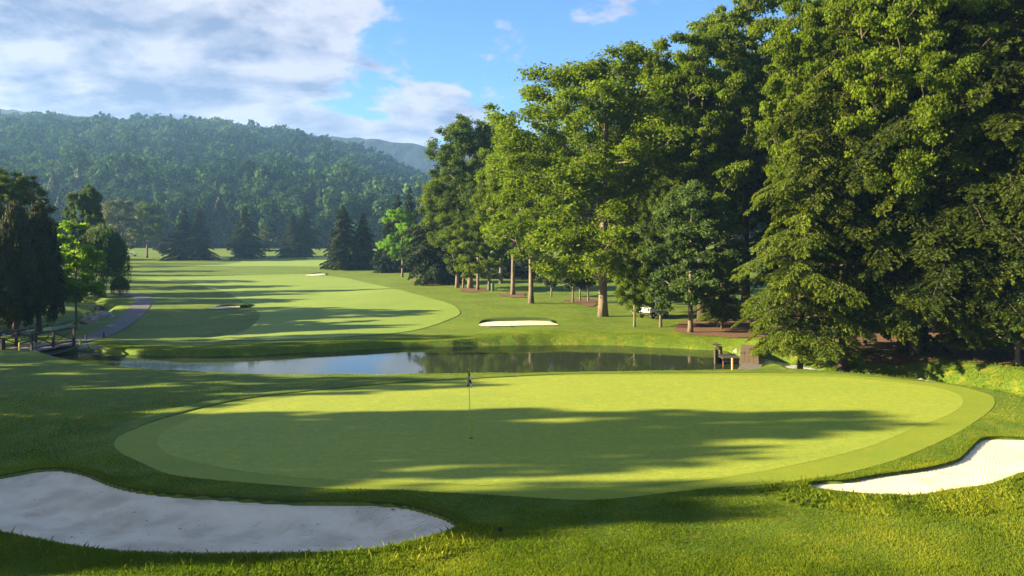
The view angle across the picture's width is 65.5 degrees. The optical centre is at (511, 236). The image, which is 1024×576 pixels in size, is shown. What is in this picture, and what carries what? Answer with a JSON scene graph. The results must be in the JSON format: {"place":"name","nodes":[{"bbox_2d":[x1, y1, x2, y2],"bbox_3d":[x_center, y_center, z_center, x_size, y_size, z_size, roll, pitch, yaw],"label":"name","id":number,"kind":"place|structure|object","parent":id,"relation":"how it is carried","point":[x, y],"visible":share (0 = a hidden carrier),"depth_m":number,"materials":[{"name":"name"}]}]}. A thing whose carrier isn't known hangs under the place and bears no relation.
{"place":"outdoors","nodes":[
{"label":"outdoors","id":0,"kind":"place"},
{"bbox_2d":[55,291,151,348],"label":"path","id":1,"kind":"structure","parent":0,"point":[136,310],"depth_m":66.36,"materials":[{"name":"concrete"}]},
{"bbox_2d":[1,109,472,174],"bbox_3d":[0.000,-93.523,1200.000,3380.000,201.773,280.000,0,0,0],"label":"ridge","id":2,"kind":"structure","parent":0,"point":[413,154],"depth_m":1187.64,"materials":[{"name":"green plant"}]},
{"bbox_2d":[0,300,738,374],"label":"water","id":3,"kind":"structure","parent":0,"point":[517,359],"depth_m":46.25,"materials":[{"name":"grey liquid"}]},
{"bbox_2d":[3,136,758,247],"bbox_3d":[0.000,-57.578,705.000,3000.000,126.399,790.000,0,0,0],"label":"hill","id":4,"kind":"structure","parent":0,"point":[215,245],"depth_m":335.50,"materials":[{"name":"green plant"}]},
{"bbox_2d":[45,170,60,206],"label":"conifer tree","id":5,"kind":"object","parent":4,"relation":"on","point":[52,187],"visible":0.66,"depth_m":381.76,"materials":[{"name":"green plant"}]},
{"bbox_2d":[104,175,126,192],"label":"broadleaf tree","id":6,"kind":"object","parent":4,"relation":"on","point":[114,183],"visible":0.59,"depth_m":378.74,"materials":[{"name":"green plant"}]},
{"bbox_2d":[124,169,153,193],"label":"broadleaf tree","id":7,"kind":"object","parent":4,"relation":"on","point":[141,177],"visible":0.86,"depth_m":378.86,"materials":[{"name":"green plant"}]},
{"bbox_2d":[189,182,216,204],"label":"broadleaf tree","id":8,"kind":"object","parent":4,"relation":"on","point":[199,190],"visible":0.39,"depth_m":362.75,"materials":[{"name":"green plant"}]},
{"bbox_2d":[0,122,432,200],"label":"hillside wood","id":9,"kind":"object","parent":4,"relation":"on","point":[100,159],"visible":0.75,"depth_m":456.22,"materials":[{"name":"green plant"}]},
{"bbox_2d":[0,109,450,185],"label":"hillside wood","id":10,"kind":"object","parent":4,"relation":"on","point":[258,139],"visible":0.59,"depth_m":690.78,"materials":[{"name":"green plant"}]},
{"bbox_2d":[276,194,302,227],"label":"broadleaf tree","id":11,"kind":"object","parent":4,"relation":"on","point":[295,202],"visible":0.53,"depth_m":344.50,"materials":[{"name":"green plant"}]},
{"bbox_2d":[277,186,307,203],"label":"broadleaf tree","id":12,"kind":"object","parent":4,"relation":"on","point":[289,193],"visible":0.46,"depth_m":360.43,"materials":[{"name":"green plant"}]},
{"bbox_2d":[302,186,317,213],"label":"broadleaf tree","id":13,"kind":"object","parent":4,"relation":"on","point":[311,201],"visible":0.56,"depth_m":362.98,"materials":[{"name":"green plant"}]},
{"bbox_2d":[322,193,341,218],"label":"broadleaf tree","id":14,"kind":"object","parent":4,"relation":"on","point":[329,200],"visible":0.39,"depth_m":333.04,"materials":[{"name":"green plant"}]},
{"bbox_2d":[358,191,376,212],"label":"broadleaf tree","id":15,"kind":"object","parent":4,"relation":"on","point":[368,198],"visible":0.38,"depth_m":347.39,"materials":[{"name":"green plant"}]},
{"bbox_2d":[0,0,806,147],"label":"sky","id":16,"kind":"structure","parent":0,"point":[398,71],"materials":[{"name":"blue"}]},
{"bbox_2d":[0,241,1023,575],"bbox_3d":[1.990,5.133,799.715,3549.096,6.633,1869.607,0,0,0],"label":"ground","id":17,"kind":"structure","parent":0,"point":[182,315],"depth_m":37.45,"materials":[{"name":"green plant"}]},
{"bbox_2d":[0,198,49,335],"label":"cedar tree","id":18,"kind":"object","parent":17,"relation":"on","point":[16,235],"visible":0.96,"depth_m":55.94,"materials":[{"name":"green plant"}]},
{"bbox_2d":[0,168,61,318],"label":"oak tree","id":19,"kind":"object","parent":17,"relation":"on","point":[23,193],"visible":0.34,"depth_m":65.98,"materials":[{"name":"green plant"}]},
{"bbox_2d":[9,197,67,332],"bbox_3d":[-34.625,2.208,58.168,3.834,10.175,3.982,0,0,-30],"label":"cedar tree","id":20,"kind":"object","parent":17,"relation":"on","point":[48,253],"visible":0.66,"depth_m":57.74,"materials":[{"name":"green plant"}]},
{"bbox_2d":[0,326,78,354],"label":"footbridge","id":21,"kind":"object","parent":17,"relation":"on","point":[40,346],"visible":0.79,"depth_m":48.42,"materials":[{"name":"grey wood"}]},
{"bbox_2d":[57,220,109,329],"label":"young maple tree","id":22,"kind":"object","parent":17,"relation":"on","point":[87,255],"visible":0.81,"depth_m":60.48,"materials":[{"name":"green plant"}]},
{"bbox_2d":[62,183,105,270],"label":"maple tree","id":23,"kind":"object","parent":17,"relation":"on","point":[89,208],"visible":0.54,"depth_m":95.53,"materials":[{"name":"green plant"}]},
{"bbox_2d":[72,221,132,296],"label":"willow tree","id":24,"kind":"object","parent":17,"relation":"on","point":[109,242],"visible":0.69,"depth_m":89.81,"materials":[{"name":"green plant"}]},
{"bbox_2d":[101,198,151,248],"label":"elm tree","id":25,"kind":"object","parent":17,"relation":"on","point":[125,208],"visible":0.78,"depth_m":221.91,"materials":[{"name":"green plant"}]},
{"bbox_2d":[124,201,170,257],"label":"oak tree","id":26,"kind":"object","parent":17,"relation":"on","point":[147,209],"visible":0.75,"depth_m":239.07,"materials":[{"name":"green plant"}]},
{"bbox_2d":[160,199,190,238],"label":"broadleaf tree","id":27,"kind":"object","parent":17,"relation":"on","point":[168,211],"visible":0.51,"depth_m":313.21,"materials":[{"name":"green plant"}]},
{"bbox_2d":[165,195,195,229],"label":"broadleaf tree","id":28,"kind":"object","parent":17,"relation":"on","point":[179,202],"visible":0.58,"depth_m":315.57,"materials":[{"name":"green plant"}]},
{"bbox_2d":[158,206,203,260],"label":"spruce tree","id":29,"kind":"object","parent":17,"relation":"on","point":[178,244],"visible":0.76,"depth_m":227.48,"materials":[{"name":"green plant"}]},
{"bbox_2d":[181,205,220,259],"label":"spruce tree","id":30,"kind":"object","parent":17,"relation":"on","point":[198,245],"visible":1,"depth_m":225.32,"materials":[{"name":"green plant"}]},
{"bbox_2d":[190,192,212,238],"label":"broadleaf tree","id":31,"kind":"object","parent":17,"relation":"on","point":[205,202],"visible":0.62,"depth_m":317.48,"materials":[{"name":"green plant"}]},
{"bbox_2d":[207,193,232,246],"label":"conifer tree","id":32,"kind":"object","parent":17,"relation":"on","point":[219,217],"visible":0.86,"depth_m":322.60,"materials":[{"name":"green plant"}]},
{"bbox_2d":[0,471,453,555],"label":"sand bunker","id":33,"kind":"object","parent":17,"relation":"on","point":[71,508],"visible":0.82,"depth_m":17.92},
{"bbox_2d":[0,466,467,555],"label":"turf edge","id":34,"kind":"object","parent":17,"relation":"on","point":[293,500],"visible":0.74,"depth_m":19.06,"materials":[{"name":"green plant"}]},
{"bbox_2d":[227,204,249,232],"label":"broadleaf tree","id":35,"kind":"object","parent":17,"relation":"on","point":[233,220],"visible":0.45,"depth_m":323.07,"materials":[{"name":"green plant"}]},
{"bbox_2d":[223,206,265,259],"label":"spruce tree","id":36,"kind":"object","parent":17,"relation":"on","point":[245,245],"visible":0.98,"depth_m":234.51,"materials":[{"name":"green plant"}]},
{"bbox_2d":[234,200,257,224],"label":"broadleaf tree","id":37,"kind":"object","parent":17,"relation":"on","point":[253,216],"visible":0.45,"depth_m":317.48,"materials":[{"name":"green plant"}]},
{"bbox_2d":[194,259,334,266],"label":"fairway","id":38,"kind":"structure","parent":17,"relation":"on","point":[286,262],"depth_m":204.15,"materials":[{"name":"green plant"}]},
{"bbox_2d":[254,198,281,243],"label":"broadleaf tree","id":39,"kind":"object","parent":17,"relation":"on","point":[269,212],"visible":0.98,"depth_m":314.28,"materials":[{"name":"green plant"}]},
{"bbox_2d":[255,223,282,256],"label":"pine tree","id":40,"kind":"object","parent":17,"relation":"on","point":[267,233],"visible":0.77,"depth_m":245.75,"materials":[{"name":"green plant"}]},
{"bbox_2d":[264,219,285,246],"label":"broadleaf tree","id":41,"kind":"object","parent":17,"relation":"on","point":[279,227],"visible":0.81,"depth_m":318.50,"materials":[{"name":"green plant"}]},
{"bbox_2d":[275,211,309,257],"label":"spruce tree","id":42,"kind":"object","parent":17,"relation":"on","point":[291,239],"visible":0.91,"depth_m":242.53,"materials":[{"name":"green plant"}]},
{"bbox_2d":[136,274,459,339],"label":"fairway","id":43,"kind":"structure","parent":17,"relation":"on","point":[294,306],"depth_m":75.66,"materials":[{"name":"green plant"}]},
{"bbox_2d":[289,201,322,257],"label":"spruce tree","id":44,"kind":"object","parent":17,"relation":"on","point":[304,222],"visible":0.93,"depth_m":245.18,"materials":[{"name":"green plant"}]},
{"bbox_2d":[303,214,327,245],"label":"broadleaf tree","id":45,"kind":"object","parent":17,"relation":"on","point":[320,221],"visible":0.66,"depth_m":315.95,"materials":[{"name":"green plant"}]},
{"bbox_2d":[317,205,335,247],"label":"conifer tree","id":46,"kind":"object","parent":17,"relation":"on","point":[325,241],"visible":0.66,"depth_m":317.92,"materials":[{"name":"green plant"}]},
{"bbox_2d":[319,205,362,269],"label":"spruce tree","id":47,"kind":"object","parent":17,"relation":"on","point":[340,245],"visible":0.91,"depth_m":161.79,"materials":[{"name":"green plant"}]},
{"bbox_2d":[325,194,368,226],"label":"broadleaf tree","id":48,"kind":"object","parent":17,"relation":"on","point":[351,204],"visible":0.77,"depth_m":317.70,"materials":[{"name":"green plant"}]},
{"bbox_2d":[346,214,378,270],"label":"spruce tree","id":49,"kind":"object","parent":17,"relation":"on","point":[363,250],"visible":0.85,"depth_m":162.62,"materials":[{"name":"green plant"}]},
{"bbox_2d":[366,210,389,246],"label":"broadleaf tree","id":50,"kind":"object","parent":17,"relation":"on","point":[371,222],"visible":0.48,"depth_m":314.74,"materials":[{"name":"green plant"}]},
{"bbox_2d":[370,215,400,272],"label":"spruce tree","id":51,"kind":"object","parent":17,"relation":"on","point":[381,258],"visible":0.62,"depth_m":150.29,"materials":[{"name":"green plant"}]},
{"bbox_2d":[372,196,403,234],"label":"broadleaf tree","id":52,"kind":"object","parent":17,"relation":"on","point":[384,205],"visible":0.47,"depth_m":314.00,"materials":[{"name":"green plant"}]},
{"bbox_2d":[375,193,415,272],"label":"spruce tree","id":53,"kind":"object","parent":17,"relation":"on","point":[397,204],"visible":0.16,"depth_m":153.58,"materials":[{"name":"green plant"}]},
{"bbox_2d":[375,207,419,276],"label":"oak tree","id":54,"kind":"object","parent":17,"relation":"on","point":[396,247],"visible":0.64,"depth_m":131.46,"materials":[{"name":"green plant"}]},
{"bbox_2d":[53,330,742,375],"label":"pond bank grass","id":55,"kind":"structure","parent":17,"relation":"on","point":[113,345],"depth_m":51.06,"materials":[{"name":"green plant"}]},
{"bbox_2d":[397,186,422,272],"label":"spruce tree","id":56,"kind":"object","parent":17,"relation":"on","point":[410,204],"visible":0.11,"depth_m":152.92,"materials":[{"name":"green plant"}]},
{"bbox_2d":[402,235,449,270],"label":"oak tree","id":57,"kind":"object","parent":17,"relation":"on","point":[414,260],"visible":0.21,"depth_m":113.00,"materials":[{"name":"green plant"}]},
{"bbox_2d":[391,163,476,285],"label":"spruce tree","id":58,"kind":"object","parent":17,"relation":"on","point":[437,272],"visible":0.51,"depth_m":111.96,"materials":[{"name":"green plant"}]},
{"bbox_2d":[417,166,472,287],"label":"oak tree","id":59,"kind":"object","parent":17,"relation":"on","point":[442,236],"visible":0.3,"depth_m":100.97,"materials":[{"name":"green plant"}]},
{"bbox_2d":[420,114,497,287],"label":"oak tree","id":60,"kind":"object","parent":17,"relation":"on","point":[463,137],"visible":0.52,"depth_m":98.11,"materials":[{"name":"green plant"}]},
{"bbox_2d":[442,237,481,287],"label":"oak tree","id":61,"kind":"object","parent":17,"relation":"on","point":[454,256],"visible":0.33,"depth_m":101.28,"materials":[{"name":"green plant"}]},
{"bbox_2d":[443,211,509,289],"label":"maple tree","id":62,"kind":"object","parent":17,"relation":"on","point":[478,266],"visible":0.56,"depth_m":97.01,"materials":[{"name":"green plant"}]},
{"bbox_2d":[460,148,508,290],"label":"oak tree","id":63,"kind":"object","parent":17,"relation":"on","point":[471,181],"visible":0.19,"depth_m":96.75,"materials":[{"name":"green plant"}]},
{"bbox_2d":[76,370,923,439],"bbox_3d":[3.285,6.576,27.634,33.508,0.775,19.963,0,0,0],"label":"rough edge","id":64,"kind":"object","parent":17,"relation":"on","point":[141,421],"visible":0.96,"depth_m":33.34,"materials":[{"name":"green plant"}]},
{"bbox_2d":[467,132,540,294],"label":"oak tree","id":65,"kind":"object","parent":17,"relation":"on","point":[477,219],"visible":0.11,"depth_m":90.48,"materials":[{"name":"green plant"}]},
{"bbox_2d":[479,242,537,279],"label":"spruce tree","id":66,"kind":"object","parent":17,"relation":"on","point":[522,269],"visible":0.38,"depth_m":122.40,"materials":[{"name":"green plant"}]},
{"bbox_2d":[0,474,1023,575],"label":"long rough grass","id":67,"kind":"structure","parent":17,"relation":"on","point":[971,509],"depth_m":15.96,"materials":[{"name":"green plant"}]},
{"bbox_2d":[0,434,1023,557],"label":"bunker edge grass","id":68,"kind":"structure","parent":17,"relation":"on","point":[976,438],"depth_m":19.23,"materials":[{"name":"green plant"}]},
{"bbox_2d":[479,317,552,323],"bbox_3d":[0.310,6.535,62.593,5.670,0.366,4.389,0,0,0],"label":"turf edge","id":69,"kind":"object","parent":17,"relation":"on","point":[515,319],"visible":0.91,"depth_m":62.11,"materials":[{"name":"green plant"}]},
{"bbox_2d":[479,321,558,325],"bbox_3d":[0.478,6.559,60.527,6.007,0.221,3.320,0,0,0],"label":"sand bunker","id":70,"kind":"object","parent":17,"relation":"on","point":[506,323],"visible":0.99,"depth_m":59.78},
{"bbox_2d":[473,129,575,303],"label":"oak tree","id":71,"kind":"object","parent":17,"relation":"on","point":[494,185],"visible":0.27,"depth_m":77.50,"materials":[{"name":"green plant"}]},
{"bbox_2d":[534,253,568,296],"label":"oak tree","id":72,"kind":"object","parent":17,"relation":"on","point":[546,281],"visible":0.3,"depth_m":87.44,"materials":[{"name":"green plant"}]},
{"bbox_2d":[114,373,994,499],"bbox_3d":[3.285,6.238,27.634,31.108,0.001,17.563,0,0,0],"label":"fringe","id":73,"kind":"object","parent":17,"relation":"on","point":[139,444],"visible":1,"depth_m":21.89,"materials":[{"name":"green plant"}]},
{"bbox_2d":[157,375,962,487],"bbox_3d":[3.275,6.234,27.786,28.817,0.001,16.130,0,0,0],"label":"putting green","id":74,"kind":"object","parent":17,"relation":"on","point":[579,431],"visible":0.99,"depth_m":25.86,"materials":[{"name":"green plant"}]},
{"bbox_2d":[553,252,593,302],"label":"oak tree","id":75,"kind":"object","parent":17,"relation":"on","point":[574,283],"visible":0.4,"depth_m":79.08,"materials":[{"name":"green plant"}]},
{"bbox_2d":[564,298,597,305],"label":"mulch bed","id":76,"kind":"object","parent":17,"relation":"on","point":[590,302],"visible":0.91,"depth_m":80.42,"materials":[{"name":"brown wood"}]},
{"bbox_2d":[568,144,623,234],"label":"oak tree","id":77,"kind":"object","parent":17,"relation":"on","point":[587,215],"visible":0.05,"depth_m":143.97,"materials":[{"name":"green plant"}]},
{"bbox_2d":[477,39,741,316],"bbox_3d":[6.971,-4.354,66.524,22.268,22.353,22.431,0,0,-20],"label":"oak tree","id":78,"kind":"object","parent":17,"relation":"on","point":[576,172],"visible":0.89,"depth_m":62.52,"materials":[{"name":"green plant"}]},
{"bbox_2d":[606,222,656,326],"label":"maple tree","id":79,"kind":"object","parent":17,"relation":"on","point":[635,272],"visible":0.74,"depth_m":57.72,"materials":[{"name":"green plant"}]},
{"bbox_2d":[600,49,698,306],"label":"oak tree","id":80,"kind":"object","parent":17,"relation":"on","point":[668,56],"visible":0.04,"depth_m":72.61,"materials":[{"name":"green plant"}]},
{"bbox_2d":[638,299,669,318],"bbox_3d":[11.540,5.831,64.842,2.715,1.531,1.340,0,0,-43],"label":"utility cart","id":81,"kind":"object","parent":17,"relation":"on","point":[651,311],"visible":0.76,"depth_m":64.06,"materials":[{"name":"white paint"}]},
{"bbox_2d":[633,176,683,326],"bbox_3d":[10.732,1.179,58.137,4.321,11.117,4.205,0,0,-21],"label":"oak tree","id":82,"kind":"object","parent":17,"relation":"on","point":[655,190],"visible":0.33,"depth_m":57.44,"materials":[{"name":"green plant"}]},
{"bbox_2d":[632,179,750,332],"bbox_3d":[12.470,1.419,55.015,7.767,10.696,7.613,0,0,17],"label":"maple tree","id":83,"kind":"object","parent":17,"relation":"on","point":[690,199],"visible":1,"depth_m":53.05,"materials":[{"name":"green plant"}]},
{"bbox_2d":[635,27,765,320],"bbox_3d":[14.767,-4.679,61.988,10.286,22.941,11.417,0,0,21],"label":"tall oak tree","id":84,"kind":"object","parent":17,"relation":"on","point":[728,165],"visible":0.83,"depth_m":60.37,"materials":[{"name":"green plant"}]},
{"bbox_2d":[693,226,757,328],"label":"hemlock tree","id":85,"kind":"object","parent":17,"relation":"on","point":[714,313],"visible":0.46,"depth_m":56.01,"materials":[{"name":"green plant"}]},
{"bbox_2d":[713,172,762,298],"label":"oak tree","id":86,"kind":"object","parent":17,"relation":"on","point":[755,215],"visible":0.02,"depth_m":83.76,"materials":[{"name":"green plant"}]},
{"bbox_2d":[669,0,813,316],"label":"tall oak tree","id":87,"kind":"object","parent":17,"relation":"on","point":[740,17],"visible":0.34,"depth_m":64.19,"materials":[{"name":"green plant"}]},
{"bbox_2d":[739,344,758,365],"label":"plank dam","id":88,"kind":"structure","parent":17,"relation":"on","point":[745,357],"depth_m":43.84,"materials":[{"name":"brown wood"}]},
{"bbox_2d":[712,38,787,302],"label":"tall oak tree","id":89,"kind":"object","parent":17,"relation":"on","point":[732,200],"visible":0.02,"depth_m":71.70,"materials":[{"name":"green plant"}]},
{"bbox_2d":[729,129,876,368],"bbox_3d":[15.108,0.979,41.097,7.398,13.046,8.928,0,0,38],"label":"hemlock tree","id":90,"kind":"object","parent":17,"relation":"on","point":[792,282],"visible":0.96,"depth_m":39.98,"materials":[{"name":"green plant"}]},
{"bbox_2d":[726,25,895,292],"bbox_3d":[24.337,-5.660,63.215,14.957,24.903,18.409,0,0,-12],"label":"tall hemlock tree","id":91,"kind":"object","parent":17,"relation":"on","point":[755,238],"visible":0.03,"depth_m":63.17,"materials":[{"name":"green plant"}]},
{"bbox_2d":[761,0,862,268],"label":"tall oak tree","id":92,"kind":"object","parent":17,"relation":"on","point":[776,161],"visible":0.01,"depth_m":57.51,"materials":[{"name":"green plant"}]},
{"bbox_2d":[754,0,884,343],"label":"tall oak tree","id":93,"kind":"object","parent":17,"relation":"on","point":[801,65],"visible":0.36,"depth_m":45.28,"materials":[{"name":"green plant"}]},
{"bbox_2d":[674,317,1023,365],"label":"mulch ground","id":94,"kind":"structure","parent":17,"relation":"on","point":[740,330],"depth_m":45.23,"materials":[{"name":"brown wood"}]},
{"bbox_2d":[734,20,982,371],"bbox_3d":[18.126,-2.128,42.557,9.707,19.272,11.947,0,0,-14],"label":"tall hemlock tree","id":95,"kind":"object","parent":17,"relation":"on","point":[849,190],"visible":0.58,"depth_m":40.99,"materials":[{"name":"green plant"}]},
{"bbox_2d":[847,228,898,345],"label":"hemlock tree","id":96,"kind":"object","parent":17,"relation":"on","point":[852,262],"visible":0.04,"depth_m":45.08,"materials":[{"name":"green plant"}]},
{"bbox_2d":[738,344,1023,401],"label":"gully grass","id":97,"kind":"structure","parent":17,"relation":"on","point":[949,376],"depth_m":39.38,"materials":[{"name":"green plant"}]},
{"bbox_2d":[797,436,1023,500],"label":"turf edge","id":98,"kind":"object","parent":17,"relation":"on","point":[912,470],"visible":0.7,"depth_m":21.18,"materials":[{"name":"green plant"}]},
{"bbox_2d":[812,0,1016,352],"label":"tall oak tree","id":99,"kind":"object","parent":17,"relation":"on","point":[868,16],"visible":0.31,"depth_m":40.15,"materials":[{"name":"green plant"}]},
{"bbox_2d":[815,0,1014,357],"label":"tall oak tree","id":100,"kind":"object","parent":17,"relation":"on","point":[925,107],"visible":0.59,"depth_m":39.62,"materials":[{"name":"green plant"}]},
{"bbox_2d":[813,440,1023,494],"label":"sand bunker","id":101,"kind":"object","parent":17,"relation":"on","point":[985,462],"visible":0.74,"depth_m":21.09},
{"bbox_2d":[848,0,1007,351],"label":"tall oak tree","id":102,"kind":"object","parent":17,"relation":"on","point":[921,47],"visible":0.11,"depth_m":40.29,"materials":[{"name":"green plant"}]},
{"bbox_2d":[839,0,1023,357],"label":"tall hemlock tree","id":103,"kind":"object","parent":17,"relation":"on","point":[924,297],"visible":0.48,"depth_m":38.52,"materials":[{"name":"green plant"}]},
{"bbox_2d":[866,0,1023,359],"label":"tall hemlock tree","id":104,"kind":"object","parent":17,"relation":"on","point":[1015,125],"visible":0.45,"depth_m":38.37,"materials":[{"name":"green plant"}]},
{"bbox_2d":[922,225,1023,358],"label":"hemlock tree","id":105,"kind":"object","parent":17,"relation":"on","point":[998,343],"visible":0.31,"depth_m":39.51,"materials":[{"name":"green plant"}]},
{"bbox_2d":[962,239,1023,365],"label":"maple tree","id":106,"kind":"object","parent":17,"relation":"on","point":[1009,333],"visible":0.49,"depth_m":38.01,"materials":[{"name":"green plant"}]},
{"bbox_2d":[759,358,818,369],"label":"rapid water","id":107,"kind":"structure","parent":0,"point":[766,361],"depth_m":44.68,"materials":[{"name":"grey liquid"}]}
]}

